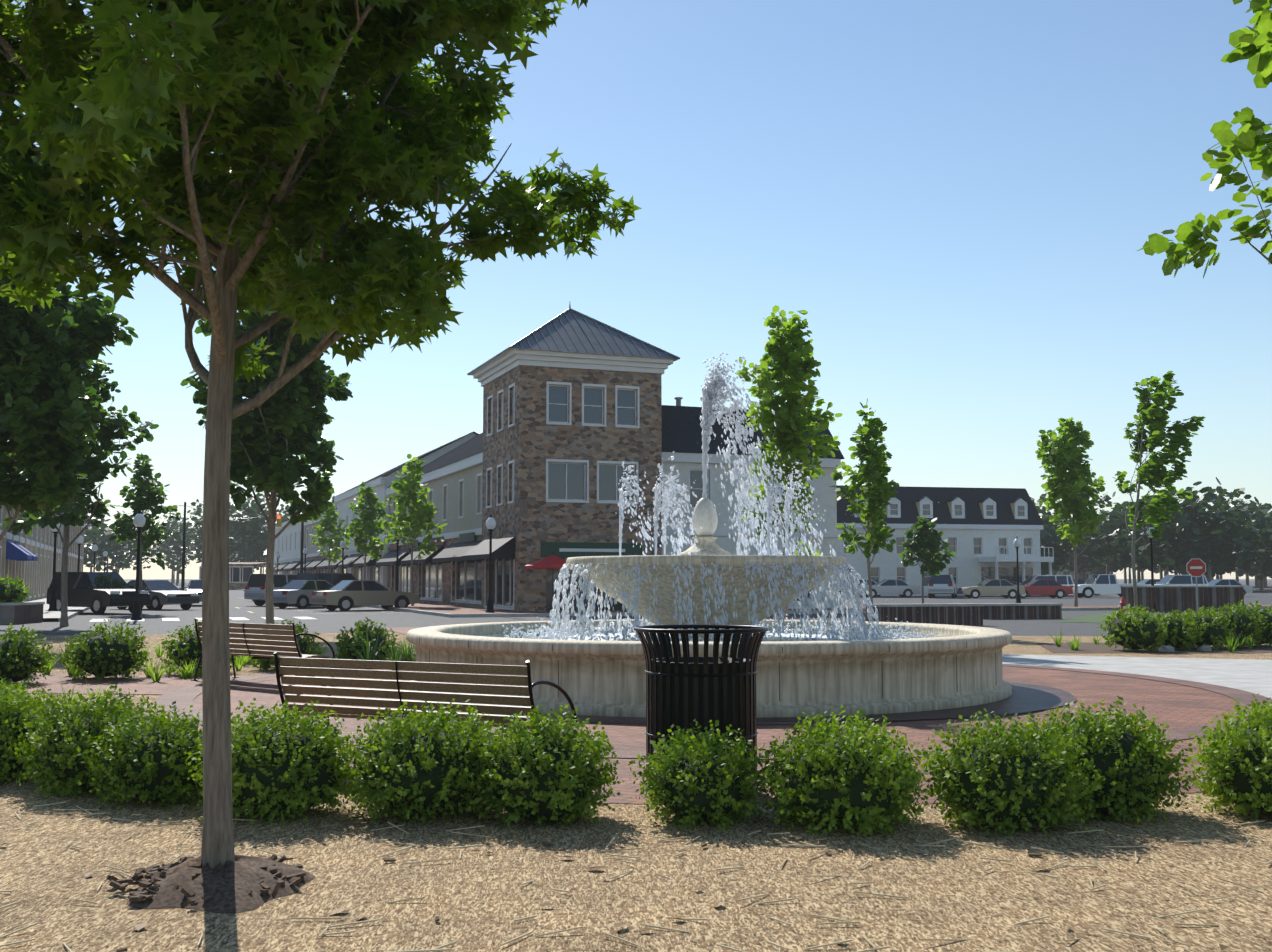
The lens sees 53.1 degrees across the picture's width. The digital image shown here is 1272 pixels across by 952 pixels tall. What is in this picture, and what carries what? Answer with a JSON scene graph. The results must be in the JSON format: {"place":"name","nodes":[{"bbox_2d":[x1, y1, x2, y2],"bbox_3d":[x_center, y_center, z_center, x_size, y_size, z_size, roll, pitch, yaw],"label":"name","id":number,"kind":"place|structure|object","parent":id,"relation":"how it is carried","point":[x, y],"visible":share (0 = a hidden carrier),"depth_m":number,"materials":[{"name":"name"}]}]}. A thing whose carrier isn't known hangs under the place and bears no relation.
{"place":"outdoors","nodes":[
{"label":"outdoors","id":0,"kind":"place"},
{"bbox_2d":[25,598,82,617],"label":"sidewalk block","id":1,"kind":"structure","parent":0,"point":[50,614],"depth_m":54.82,"materials":[{"name":"concrete"}]},
{"bbox_2d":[48,523,60,610],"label":"street lamp","id":2,"kind":"object","parent":1,"relation":"on","point":[53,604],"depth_m":54.55,"materials":[{"name":"black metal"}]},
{"bbox_2d":[76,535,83,571],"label":"street lamp","id":3,"kind":"object","parent":1,"relation":"on","point":[79,540],"depth_m":73.27,"materials":[{"name":"black metal"}]},
{"bbox_2d":[3,674,280,693],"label":"brick path","id":4,"kind":"structure","parent":0,"point":[144,684],"depth_m":18.21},
{"bbox_2d":[384,627,421,634],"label":"brick path","id":5,"kind":"structure","parent":0,"point":[403,630],"depth_m":37.41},
{"bbox_2d":[393,602,509,611],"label":"sidewalk","id":6,"kind":"structure","parent":0,"point":[434,607],"depth_m":58.45,"materials":[{"name":"concrete"}]},
{"bbox_2d":[340,539,345,572],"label":"street lamp","id":7,"kind":"object","parent":6,"relation":"on","point":[343,544],"depth_m":84.48,"materials":[{"name":"black metal"}]},
{"bbox_2d":[394,534,400,590],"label":"street lamp","id":8,"kind":"object","parent":6,"relation":"on","point":[397,540],"depth_m":65.80,"materials":[{"name":"black metal"}]},
{"bbox_2d":[374,454,447,605],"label":"sidewalk tree","id":9,"kind":"object","parent":6,"relation":"on","point":[419,517],"visible":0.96,"depth_m":63.96,"materials":[{"name":"green plant"}]},
{"bbox_2d":[0,585,1244,625],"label":"brick seat walls","id":10,"kind":"structure","parent":0,"point":[1173,597],"depth_m":47.13,"materials":[{"name":"brick"}]},
{"bbox_2d":[0,574,29,602],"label":"planter shrub","id":11,"kind":"object","parent":10,"relation":"on","point":[11,591],"visible":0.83,"depth_m":42.84,"materials":[{"name":"green plant"}]},
{"bbox_2d":[0,579,1271,635],"bbox_3d":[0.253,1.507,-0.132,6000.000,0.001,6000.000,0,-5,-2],"label":"road","id":12,"kind":"structure","parent":0,"point":[335,621],"depth_m":49.26,"materials":[{"name":"grey asphalt"}]},
{"bbox_2d":[0,504,85,601],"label":"building","id":13,"kind":"structure","parent":12,"relation":"on","point":[28,559],"depth_m":80.87,"materials":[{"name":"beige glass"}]},
{"bbox_2d":[3,359,158,625],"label":"tree","id":14,"kind":"object","parent":12,"relation":"on","point":[74,513],"visible":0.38,"depth_m":40.56,"materials":[{"name":"green plant"}]},
{"bbox_2d":[46,572,150,613],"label":"black suv","id":15,"kind":"object","parent":12,"relation":"on","point":[97,592],"visible":0.83,"depth_m":54.26,"materials":[{"name":"black paint"}]},
{"bbox_2d":[131,509,145,619],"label":"lamp","id":16,"kind":"object","parent":12,"relation":"on","point":[139,520],"visible":1,"depth_m":46.24,"materials":[{"name":"black metal"}]},
{"bbox_2d":[105,453,180,612],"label":"street tree","id":17,"kind":"object","parent":12,"relation":"on","point":[148,489],"visible":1,"depth_m":55.08,"materials":[{"name":"green plant"}]},
{"bbox_2d":[117,580,199,609],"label":"car","id":18,"kind":"object","parent":12,"relation":"on","point":[163,592],"visible":0.69,"depth_m":61.04,"materials":[{"name":"grey paint"}]},
{"bbox_2d":[184,580,201,601],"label":"oncoming car","id":19,"kind":"object","parent":12,"relation":"on","point":[194,586],"visible":0.21,"depth_m":70.08,"materials":[{"name":"grey paint"}]},
{"bbox_2d":[89,604,379,621],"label":"road markings","id":20,"kind":"object","parent":12,"relation":"on","point":[177,619],"visible":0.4,"depth_m":47.81,"materials":[{"name":"white paint"}]},
{"bbox_2d":[181,502,303,590],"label":"traffic signals","id":21,"kind":"object","parent":12,"relation":"on","point":[279,521],"visible":0.58,"depth_m":116.68,"materials":[{"name":"black metal"}]},
{"bbox_2d":[244,574,320,605],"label":"suv","id":22,"kind":"object","parent":12,"relation":"on","point":[254,590],"visible":0.38,"depth_m":69.46,"materials":[{"name":"white paint"}]},
{"bbox_2d":[265,580,333,608],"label":"silver car","id":23,"kind":"object","parent":12,"relation":"on","point":[298,593],"visible":0.56,"depth_m":63.79,"materials":[{"name":"grey paint"}]},
{"bbox_2d":[295,573,356,606],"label":"dark suv","id":24,"kind":"object","parent":12,"relation":"on","point":[333,578],"visible":0.21,"depth_m":67.89,"materials":[{"name":"grey paint"}]},
{"bbox_2d":[309,504,350,572],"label":"sidewalk tree","id":25,"kind":"object","parent":12,"relation":"on","point":[322,527],"visible":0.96,"depth_m":93.97,"materials":[{"name":"green plant"}]},
{"bbox_2d":[312,580,419,610],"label":"car","id":26,"kind":"object","parent":12,"relation":"on","point":[344,595],"visible":1,"depth_m":59.51,"materials":[{"name":"beige paint"}]},
{"bbox_2d":[347,482,387,579],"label":"sidewalk tree","id":27,"kind":"object","parent":12,"relation":"on","point":[360,538],"visible":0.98,"depth_m":78.08,"materials":[{"name":"green plant"}]},
{"bbox_2d":[265,304,844,610],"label":"building","id":28,"kind":"structure","parent":12,"relation":"on","point":[576,413],"depth_m":56.38,"materials":[{"name":"brick"}]},
{"bbox_2d":[304,397,682,587],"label":"facade clutter","id":29,"kind":"object","parent":28,"relation":"on","point":[468,537],"visible":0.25,"depth_m":69.15,"materials":[{"name":"grey"}]},
{"bbox_2d":[0,632,1271,951],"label":"mulch bed","id":30,"kind":"object","parent":12,"relation":"on","point":[476,898],"depth_m":6.35,"materials":[{"name":"beige wood"}]},
{"bbox_2d":[0,677,40,711],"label":"boxwood bush","id":31,"kind":"object","parent":30,"relation":"on","point":[11,685],"visible":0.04,"depth_m":10.55,"materials":[{"name":"green plant"}]},
{"bbox_2d":[0,623,55,684],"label":"boxwood bush","id":32,"kind":"object","parent":30,"relation":"on","point":[21,659],"visible":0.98,"depth_m":17.95,"materials":[{"name":"green plant"}]},
{"bbox_2d":[0,683,72,784],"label":"boxwood bush","id":33,"kind":"object","parent":30,"relation":"on","point":[10,715],"visible":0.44,"depth_m":9.48,"materials":[{"name":"green plant"}]},
{"bbox_2d":[0,126,137,540],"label":"tall tree","id":34,"kind":"object","parent":30,"relation":"on","point":[47,400],"visible":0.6,"depth_m":29.16,"materials":[{"name":"green plant"}]},
{"bbox_2d":[26,679,117,707],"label":"shrub","id":35,"kind":"object","parent":30,"relation":"on","point":[75,695],"visible":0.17,"depth_m":14.04,"materials":[{"name":"green plant"}]},
{"bbox_2d":[5,685,169,798],"bbox_3d":[-3.928,1.970,9.197,1.186,0.924,1.213,0,-5,-2],"label":"boxwood bush","id":36,"kind":"object","parent":30,"relation":"on","point":[62,737],"visible":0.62,"depth_m":8.90,"materials":[{"name":"green plant"}]},
{"bbox_2d":[59,619,150,679],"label":"boxwood bush","id":37,"kind":"object","parent":30,"relation":"on","point":[119,654],"visible":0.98,"depth_m":18.91,"materials":[{"name":"green plant"}]},
{"bbox_2d":[71,699,236,810],"bbox_3d":[-3.252,1.959,8.768,1.145,0.837,1.052,0,-5,-2],"label":"boxwood bush","id":38,"kind":"object","parent":30,"relation":"on","point":[144,764],"visible":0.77,"depth_m":8.47,"materials":[{"name":"green plant"}]},
{"bbox_2d":[159,619,239,674],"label":"boxwood bush","id":39,"kind":"object","parent":30,"relation":"on","point":[186,647],"visible":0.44,"depth_m":19.93,"materials":[{"name":"green plant"}]},
{"bbox_2d":[106,855,315,912],"bbox_3d":[-2.100,1.938,6.246,0.975,0.153,1.010,0,-5,-2],"label":"tree mulch ring","id":40,"kind":"object","parent":30,"relation":"on","point":[241,883],"visible":0.96,"depth_m":6.05,"materials":[{"name":"brown soil"}]},
{"bbox_2d":[0,0,641,869],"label":"tree","id":41,"kind":"object","parent":40,"relation":"on","point":[284,186],"visible":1,"depth_m":6.08,"materials":[{"name":"green plant"}]},
{"bbox_2d":[40,638,415,681],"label":"ground cover","id":42,"kind":"object","parent":30,"relation":"on","point":[188,671],"visible":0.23,"depth_m":19.75,"materials":[{"name":"green plant"}]},
{"bbox_2d":[180,228,352,634],"bbox_3d":[-9.709,-1.497,33.856,4.238,11.456,3.675,1,-5,-12],"label":"tree","id":43,"kind":"object","parent":30,"relation":"on","point":[274,432],"visible":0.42,"depth_m":33.32,"materials":[{"name":"green plant"}]},
{"bbox_2d":[181,698,363,824],"bbox_3d":[-2.331,1.892,8.234,1.220,0.902,1.116,0,-5,-2],"label":"boxwood bush","id":44,"kind":"object","parent":30,"relation":"on","point":[277,767],"visible":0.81,"depth_m":7.97,"materials":[{"name":"green plant"}]},
{"bbox_2d":[248,619,321,670],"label":"boxwood bush","id":45,"kind":"object","parent":30,"relation":"on","point":[304,646],"visible":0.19,"depth_m":21.01,"materials":[{"name":"green plant"}]},
{"bbox_2d":[334,617,400,660],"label":"boxwood bush","id":46,"kind":"object","parent":30,"relation":"on","point":[345,651],"visible":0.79,"depth_m":21.89,"materials":[{"name":"green plant"}]},
{"bbox_2d":[327,697,513,824],"bbox_3d":[-1.338,1.879,8.230,1.265,0.890,1.240,0,-5,-2],"label":"boxwood bush","id":47,"kind":"object","parent":30,"relation":"on","point":[419,767],"visible":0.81,"depth_m":7.92,"materials":[{"name":"green plant"}]},
{"bbox_2d":[455,704,624,826],"bbox_3d":[-0.605,1.879,8.040,1.082,0.883,1.125,0,-5,-2],"label":"boxwood bush","id":48,"kind":"object","parent":30,"relation":"on","point":[546,772],"visible":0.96,"depth_m":7.79,"materials":[{"name":"green plant"}]},
{"bbox_2d":[106,666,1240,804],"bbox_3d":[1.006,2.853,16.698,14.428,0.001,16.500,0,-5,-2],"label":"paving border","id":49,"kind":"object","parent":30,"relation":"on","point":[1174,706],"depth_m":14.00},
{"bbox_2d":[191,619,336,686],"bbox_3d":[-5.357,2.527,18.262,2.450,0.926,0.770,-4,-6,39],"label":"bench","id":50,"kind":"object","parent":49,"relation":"on","point":[236,634],"visible":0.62,"depth_m":17.83,"materials":[{"name":"brown wood"}]},
{"bbox_2d":[337,629,415,669],"bbox_3d":[-2.501,2.934,22.311,2.442,0.754,5.683,-4,-6,41],"label":"planting","id":51,"kind":"object","parent":49,"relation":"on","point":[404,656],"visible":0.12,"depth_m":21.10,"materials":[{"name":"green plant"}]},
{"bbox_2d":[273,652,576,730],"bbox_3d":[-1.684,1.863,10.002,2.450,0.927,0.770,-2,-5,27],"label":"bench","id":52,"kind":"object","parent":49,"relation":"on","point":[310,678],"visible":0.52,"depth_m":9.74,"materials":[{"name":"brown wood"}]},
{"bbox_2d":[634,624,767,792],"bbox_3d":[0.461,1.655,8.998,0.958,1.169,0.958,0,-5,-2],"label":"litter bin","id":53,"kind":"object","parent":49,"relation":"on","point":[685,690],"visible":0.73,"depth_m":8.71,"materials":[{"name":"black metal"}]},
{"bbox_2d":[406,619,1011,717],"bbox_3d":[0.972,2.539,17.776,8.240,0.815,8.240,0,-5,-2],"label":"fountain basin","id":54,"kind":"object","parent":49,"relation":"on","point":[957,666],"visible":0.67,"depth_m":14.22,"materials":[{"name":"stone"}]},
{"bbox_2d":[566,497,845,640],"bbox_3d":[0.972,1.522,17.858,3.904,2.455,3.904,0,-5,-2],"label":"fountain bowl","id":55,"kind":"object","parent":54,"relation":"on","point":[705,517],"visible":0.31,"depth_m":16.63,"materials":[{"name":"beige stone"}]},
{"bbox_2d":[619,388,788,555],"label":"water jets","id":56,"kind":"object","parent":55,"relation":"on","point":[704,487],"visible":0.6,"depth_m":17.99},
{"bbox_2d":[471,629,944,641],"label":"pool water","id":57,"kind":"structure","parent":54,"relation":"in","point":[769,638],"depth_m":18.92,"materials":[{"name":"liquid"}]},
{"bbox_2d":[502,353,940,641],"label":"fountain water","id":58,"kind":"structure","parent":57,"relation":"on","point":[715,390],"depth_m":17.57,"materials":[{"name":"white"}]},
{"bbox_2d":[154,664,1271,758],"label":"plaza brick bands","id":59,"kind":"object","parent":49,"relation":"on","point":[184,697],"visible":0.27,"depth_m":15.38,"materials":[{"name":"red brick"}]},
{"bbox_2d":[757,681,1076,721],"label":"step","id":60,"kind":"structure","parent":49,"relation":"on","point":[1024,697],"depth_m":14.75,"materials":[{"name":"concrete"}]},
{"bbox_2d":[625,719,773,830],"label":"boxwood bush","id":61,"kind":"object","parent":30,"relation":"on","point":[689,785],"visible":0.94,"depth_m":7.83,"materials":[{"name":"green plant"}]},
{"bbox_2d":[754,705,932,836],"bbox_3d":[1.285,1.864,7.910,1.100,0.867,1.252,0,-5,-2],"label":"boxwood bush","id":62,"kind":"object","parent":30,"relation":"on","point":[854,777],"visible":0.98,"depth_m":7.61,"materials":[{"name":"green plant"}]},
{"bbox_2d":[912,708,1103,837],"bbox_3d":[2.281,1.858,7.852,1.080,0.841,1.071,0,-5,-2],"label":"boxwood bush","id":63,"kind":"object","parent":30,"relation":"on","point":[1001,777],"visible":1,"depth_m":7.61,"materials":[{"name":"green plant"}]},
{"bbox_2d":[1022,696,1195,824],"bbox_3d":[3.004,1.876,8.245,1.163,0.901,1.092,0,-5,-2],"label":"boxwood bush","id":64,"kind":"object","parent":30,"relation":"on","point":[1132,768],"visible":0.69,"depth_m":7.97,"materials":[{"name":"green plant"}]},
{"bbox_2d":[1036,642,1271,652],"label":"dark mulch","id":65,"kind":"object","parent":30,"relation":"on","point":[1091,647],"visible":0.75,"depth_m":26.94,"materials":[{"name":"brown soil"}]},
{"bbox_2d":[1097,603,1167,651],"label":"boxwood bush","id":66,"kind":"object","parent":65,"relation":"on","point":[1130,632],"visible":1,"depth_m":26.23,"materials":[{"name":"green plant"}]},
{"bbox_2d":[1047,627,1256,651],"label":"ground cover","id":67,"kind":"object","parent":65,"relation":"on","point":[1075,645],"visible":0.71,"depth_m":26.92,"materials":[{"name":"green plant"}]},
{"bbox_2d":[1149,609,1203,650],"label":"boxwood bush","id":68,"kind":"object","parent":65,"relation":"on","point":[1179,630],"visible":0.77,"depth_m":26.64,"materials":[{"name":"green plant"}]},
{"bbox_2d":[1158,645,1211,651],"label":"bed rocks","id":69,"kind":"object","parent":65,"relation":"on","point":[1167,648],"visible":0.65,"depth_m":26.12,"materials":[{"name":"grey stone"}]},
{"bbox_2d":[1177,606,1232,648],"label":"boxwood bush","id":70,"kind":"object","parent":65,"relation":"on","point":[1213,629],"visible":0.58,"depth_m":27.07,"materials":[{"name":"green plant"}]},
{"bbox_2d":[1205,600,1265,647],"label":"boxwood bush","id":71,"kind":"object","parent":65,"relation":"on","point":[1240,622],"visible":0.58,"depth_m":27.55,"materials":[{"name":"green plant"}]},
{"bbox_2d":[1242,600,1271,646],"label":"boxwood bush","id":72,"kind":"object","parent":65,"relation":"on","point":[1266,617],"visible":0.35,"depth_m":28.05,"materials":[{"name":"green plant"}]},
{"bbox_2d":[1137,0,1271,278],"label":"tree","id":73,"kind":"object","parent":30,"relation":"on","point":[1251,138],"visible":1,"depth_m":8.95,"materials":[{"name":"green plant"}]},
{"bbox_2d":[1184,693,1271,822],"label":"boxwood bush","id":74,"kind":"object","parent":30,"relation":"on","point":[1237,762],"visible":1,"depth_m":8.08,"materials":[{"name":"green plant"}]},
{"bbox_2d":[199,550,1109,589],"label":"buildings","id":75,"kind":"structure","parent":12,"relation":"on","point":[239,573],"depth_m":168.05,"materials":[{"name":"beige paint"}]},
{"bbox_2d":[58,589,1271,621],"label":"kerbs","id":76,"kind":"structure","parent":12,"relation":"on","point":[76,612],"depth_m":51.71,"materials":[{"name":"concrete"}]},
{"bbox_2d":[83,477,1271,589],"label":"distant treeline","id":77,"kind":"object","parent":12,"relation":"on","point":[1236,537],"visible":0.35,"depth_m":156.86,"materials":[{"name":"green plant"}]},
{"bbox_2d":[737,305,842,619],"bbox_3d":[3.871,-0.121,32.053,2.605,8.416,2.422,0,-5,-2],"label":"tree","id":78,"kind":"object","parent":12,"relation":"on","point":[787,356],"visible":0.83,"depth_m":31.99,"materials":[{"name":"green plant"}]},
{"bbox_2d":[440,604,1271,613],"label":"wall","id":79,"kind":"structure","parent":12,"relation":"on","point":[502,612],"depth_m":53.16,"materials":[{"name":"concrete"}]},
{"bbox_2d":[485,514,495,612],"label":"tower lamp","id":80,"kind":"object","parent":79,"relation":"on","point":[490,523],"visible":1,"depth_m":51.79,"materials":[{"name":"black metal"}]},
{"bbox_2d":[525,552,565,611],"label":"cafe umbrella","id":81,"kind":"object","parent":79,"relation":"on","point":[552,561],"visible":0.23,"depth_m":51.70,"materials":[{"name":"red fabric"}]},
{"bbox_2d":[838,579,880,596],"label":"car","id":82,"kind":"object","parent":12,"relation":"on","point":[866,581],"visible":0.1,"depth_m":105.50,"materials":[{"name":"white paint"}]},
{"bbox_2d":[828,398,899,620],"bbox_3d":[6.432,1.063,36.216,2.019,6.716,2.890,0,-5,-2],"label":"tree","id":83,"kind":"object","parent":12,"relation":"on","point":[873,471],"visible":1,"depth_m":36.09,"materials":[{"name":"green plant"}]},
{"bbox_2d":[855,579,919,597],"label":"car","id":84,"kind":"object","parent":12,"relation":"on","point":[900,587],"visible":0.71,"depth_m":99.43,"materials":[{"name":"grey paint"}]},
{"bbox_2d":[898,516,955,603],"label":"tree","id":85,"kind":"object","parent":12,"relation":"on","point":[926,548],"visible":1,"depth_m":70.19,"materials":[{"name":"green plant"}]},
{"bbox_2d":[928,575,957,597],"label":"car","id":86,"kind":"object","parent":12,"relation":"on","point":[942,584],"visible":0.94,"depth_m":96.30,"materials":[{"name":"white paint"}]},
{"bbox_2d":[957,579,1024,598],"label":"car","id":87,"kind":"object","parent":12,"relation":"on","point":[1004,588],"visible":0.94,"depth_m":95.65,"materials":[{"name":"beige paint"}]},
{"bbox_2d":[1013,537,1020,602],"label":"lamp","id":88,"kind":"object","parent":12,"relation":"on","point":[1017,543],"visible":0.94,"depth_m":75.49,"materials":[{"name":"black metal"}]},
{"bbox_2d":[1015,575,1074,596],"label":"car","id":89,"kind":"object","parent":12,"relation":"on","point":[1064,580],"visible":0.38,"depth_m":104.06,"materials":[{"name":"white paint"}]},
{"bbox_2d":[1020,579,1072,597],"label":"car","id":90,"kind":"object","parent":12,"relation":"on","point":[1051,588],"visible":0.73,"depth_m":96.78,"materials":[{"name":"red paint"}]},
{"bbox_2d":[1035,417,1111,606],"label":"tree","id":91,"kind":"object","parent":12,"relation":"on","point":[1072,489],"visible":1,"depth_m":62.48,"materials":[{"name":"green plant"}]},
{"bbox_2d":[1068,574,1145,597],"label":"car","id":92,"kind":"object","parent":12,"relation":"on","point":[1099,584],"visible":0.71,"depth_m":97.90,"materials":[{"name":"white paint"}]},
{"bbox_2d":[1146,524,1157,610],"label":"lamp","id":93,"kind":"object","parent":12,"relation":"on","point":[1151,550],"visible":0.65,"depth_m":58.62,"materials":[{"name":"black metal"}]},
{"bbox_2d":[1054,612,1271,622],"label":"verge grass","id":94,"kind":"structure","parent":12,"relation":"on","point":[1097,618],"depth_m":48.93,"materials":[{"name":"green plant"}]},
{"bbox_2d":[1113,371,1205,614],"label":"tree","id":95,"kind":"object","parent":94,"relation":"on","point":[1153,417],"visible":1,"depth_m":49.63,"materials":[{"name":"green plant"}]},
{"bbox_2d":[1186,559,1205,612],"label":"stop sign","id":96,"kind":"object","parent":94,"relation":"on","point":[1196,568],"visible":0.92,"depth_m":52.59,"materials":[{"name":"red metal"}]},
{"bbox_2d":[1146,575,1208,585],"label":"car","id":97,"kind":"object","parent":12,"relation":"on","point":[1179,580],"visible":0.33,"depth_m":100.31,"materials":[{"name":"white paint"}]},
{"bbox_2d":[1208,579,1252,594],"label":"car","id":98,"kind":"object","parent":12,"relation":"on","point":[1247,589],"visible":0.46,"depth_m":104.49,"materials":[{"name":"grey paint"}]},
{"bbox_2d":[0,0,1271,578],"label":"sky","id":99,"kind":"structure","parent":0,"point":[959,199],"materials":[{"name":"blue"}]},
{"bbox_2d":[836,485,1053,595],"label":"white building","id":100,"kind":"structure","parent":0,"point":[982,529],"depth_m":111.57,"materials":[{"name":"beige paint"}]},
{"bbox_2d":[1002,654,1271,698],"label":"walkway","id":101,"kind":"structure","parent":0,"point":[1252,675],"depth_m":21.72,"materials":[{"name":"grey concrete"}]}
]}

